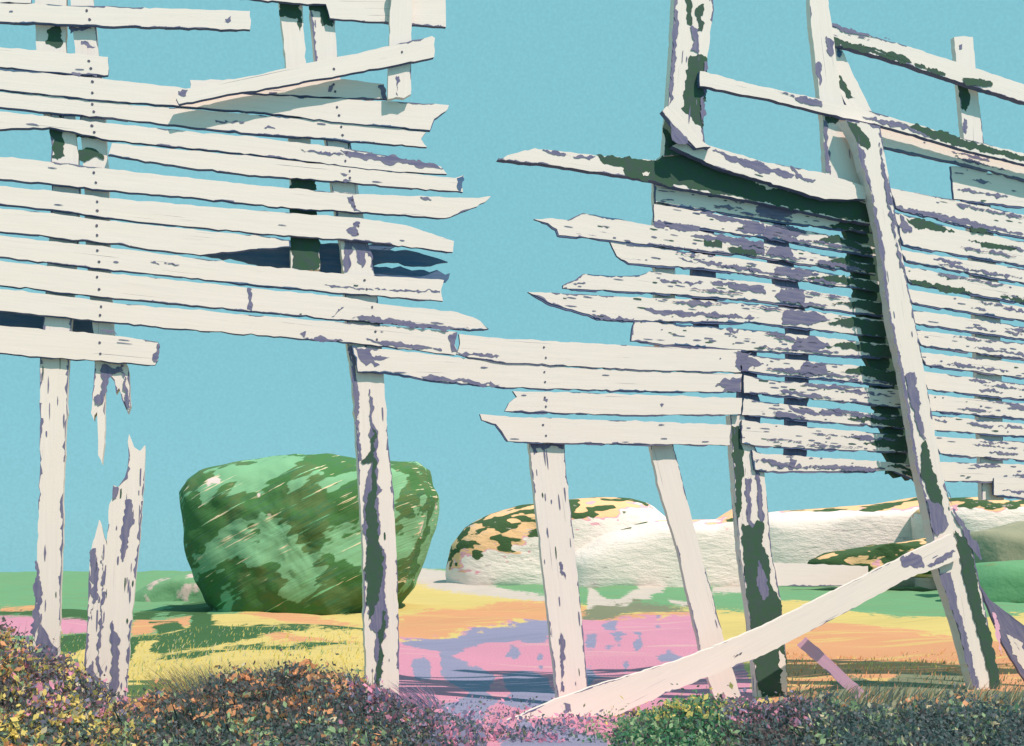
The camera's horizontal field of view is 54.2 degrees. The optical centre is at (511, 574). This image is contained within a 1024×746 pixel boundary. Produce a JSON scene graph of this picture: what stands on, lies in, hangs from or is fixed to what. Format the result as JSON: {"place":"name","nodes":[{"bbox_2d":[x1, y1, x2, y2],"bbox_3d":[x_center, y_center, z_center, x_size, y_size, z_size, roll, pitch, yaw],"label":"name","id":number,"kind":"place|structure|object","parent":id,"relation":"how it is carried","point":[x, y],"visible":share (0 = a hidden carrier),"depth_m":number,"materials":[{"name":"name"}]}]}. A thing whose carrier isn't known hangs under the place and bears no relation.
{"place":"outdoors","nodes":[
{"label":"outdoors","id":0,"kind":"place"},
{"bbox_2d":[61,623,363,697],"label":"dry grass","id":1,"kind":"structure","parent":0,"point":[254,648],"depth_m":13.59,"materials":[{"name":"plant"}]},
{"bbox_2d":[0,568,1023,745],"bbox_3d":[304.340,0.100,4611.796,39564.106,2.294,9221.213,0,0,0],"label":"ground","id":2,"kind":"structure","parent":0,"point":[461,642],"depth_m":17.90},
{"bbox_2d":[84,435,145,697],"bbox_3d":[-2.947,0.199,7.393,0.447,2.480,0.098,0,0,-17],"label":"post","id":3,"kind":"object","parent":2,"relation":"on","point":[113,564],"visible":0.84,"depth_m":7.36,"materials":[{"name":"white paint"}]},
{"bbox_2d":[135,572,204,601],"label":"rock","id":4,"kind":"object","parent":2,"relation":"on","point":[181,587],"visible":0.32,"depth_m":42.63,"materials":[{"name":"green stone"}]},
{"bbox_2d":[0,621,415,745],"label":"heath stalks","id":5,"kind":"object","parent":2,"relation":"on","point":[186,710],"visible":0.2,"depth_m":5.72,"materials":[{"name":"plant"}]},
{"bbox_2d":[0,0,490,696],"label":"broken fence","id":6,"kind":"object","parent":2,"relation":"on","point":[58,326],"visible":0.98,"depth_m":7.62,"materials":[{"name":"white paint"}]},
{"bbox_2d":[127,655,378,696],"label":"tall grass","id":7,"kind":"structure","parent":2,"relation":"on","point":[183,681],"depth_m":6.96,"materials":[{"name":"plant"}]},
{"bbox_2d":[179,453,438,614],"bbox_3d":[-6.531,-0.905,33.204,8.165,6.126,8.085,0,0,0],"label":"boulder","id":8,"kind":"object","parent":2,"relation":"on","point":[277,534],"visible":0.8,"depth_m":29.50,"materials":[{"name":"green stone"}]},
{"bbox_2d":[369,680,443,713],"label":"dry grass","id":9,"kind":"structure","parent":2,"relation":"on","point":[419,698],"depth_m":7.73,"materials":[{"name":"plant"}]},
{"bbox_2d":[0,658,1020,745],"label":"undergrowth","id":10,"kind":"object","parent":2,"relation":"on","point":[231,741],"visible":0.04,"depth_m":5.61,"materials":[{"name":"plant"}]},
{"bbox_2d":[0,610,1023,745],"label":"heather scrub","id":11,"kind":"object","parent":2,"relation":"on","point":[433,728],"visible":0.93,"depth_m":5.90,"materials":[{"name":"plant"}]},
{"bbox_2d":[445,497,665,585],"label":"rock outcrop","id":12,"kind":"object","parent":2,"relation":"on","point":[499,547],"visible":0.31,"depth_m":71.45,"materials":[{"name":"white stone"}]},
{"bbox_2d":[352,334,787,698],"bbox_3d":[0.632,-0.205,8.574,4.020,3.619,0.135,0,0,-18],"label":"fence","id":13,"kind":"object","parent":2,"relation":"on","point":[502,363],"visible":0.92,"depth_m":8.59,"materials":[{"name":"white paint"}]},
{"bbox_2d":[575,509,739,586],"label":"rock outcrop","id":14,"kind":"object","parent":2,"relation":"on","point":[642,554],"visible":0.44,"depth_m":68.28,"materials":[{"name":"white stone"}]},
{"bbox_2d":[507,534,959,719],"bbox_3d":[2.071,0.390,8.456,4.586,1.543,0.046,0,0,-23],"label":"fallen plank","id":15,"kind":"object","parent":2,"relation":"on","point":[635,689],"visible":0.84,"depth_m":8.39,"materials":[{"name":"white paint"}]},
{"bbox_2d":[496,0,1023,689],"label":"boarded fence","id":16,"kind":"object","parent":2,"relation":"on","point":[700,184],"visible":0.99,"depth_m":9.23,"materials":[{"name":"white paint"}]},
{"bbox_2d":[637,686,1023,745],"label":"heath stalks","id":17,"kind":"object","parent":2,"relation":"on","point":[660,715],"visible":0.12,"depth_m":5.90,"materials":[{"name":"plant"}]},
{"bbox_2d":[797,637,866,697],"bbox_3d":[2.965,0.905,9.040,0.748,0.683,0.032,0,0,14],"label":"leaning board","id":18,"kind":"object","parent":2,"relation":"on","point":[820,657],"visible":0.72,"depth_m":9.05,"materials":[{"name":"white paint"}]},
{"bbox_2d":[768,497,918,586],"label":"rock outcrop","id":19,"kind":"object","parent":2,"relation":"on","point":[803,536],"visible":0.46,"depth_m":66.96,"materials":[{"name":"white stone"}]},
{"bbox_2d":[807,537,932,577],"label":"rock outcrop","id":20,"kind":"object","parent":2,"relation":"on","point":[872,556],"visible":0.53,"depth_m":60.95,"materials":[{"name":"stone"}]},
{"bbox_2d":[794,679,1023,713],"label":"tall grass","id":21,"kind":"structure","parent":2,"relation":"on","point":[870,698],"depth_m":8.61,"materials":[{"name":"plant"}]},
{"bbox_2d":[910,497,1023,589],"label":"rock outcrop","id":22,"kind":"object","parent":2,"relation":"on","point":[974,513],"visible":0.25,"depth_m":61.77,"materials":[{"name":"white stone"}]},
{"bbox_2d":[940,560,1023,602],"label":"grassy hummock","id":23,"kind":"object","parent":2,"relation":"on","point":[1001,581],"visible":0.55,"depth_m":40.77,"materials":[{"name":"green plant"}]},
{"bbox_2d":[970,521,1023,562],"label":"rock","id":24,"kind":"object","parent":2,"relation":"on","point":[1005,542],"visible":0.39,"depth_m":48.70,"materials":[{"name":"green stone"}]},
{"bbox_2d":[980,586,1023,680],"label":"leaning board","id":25,"kind":"object","parent":2,"relation":"on","point":[1009,632],"visible":0.98,"depth_m":9.89,"materials":[{"name":"white paint"}]},
{"bbox_2d":[0,0,1023,571],"label":"sky","id":26,"kind":"structure","parent":0,"point":[513,76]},
{"bbox_2d":[786,648,1021,691],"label":"dry grass","id":27,"kind":"structure","parent":0,"point":[881,668],"depth_m":11.18,"materials":[{"name":"plant"}]}
]}

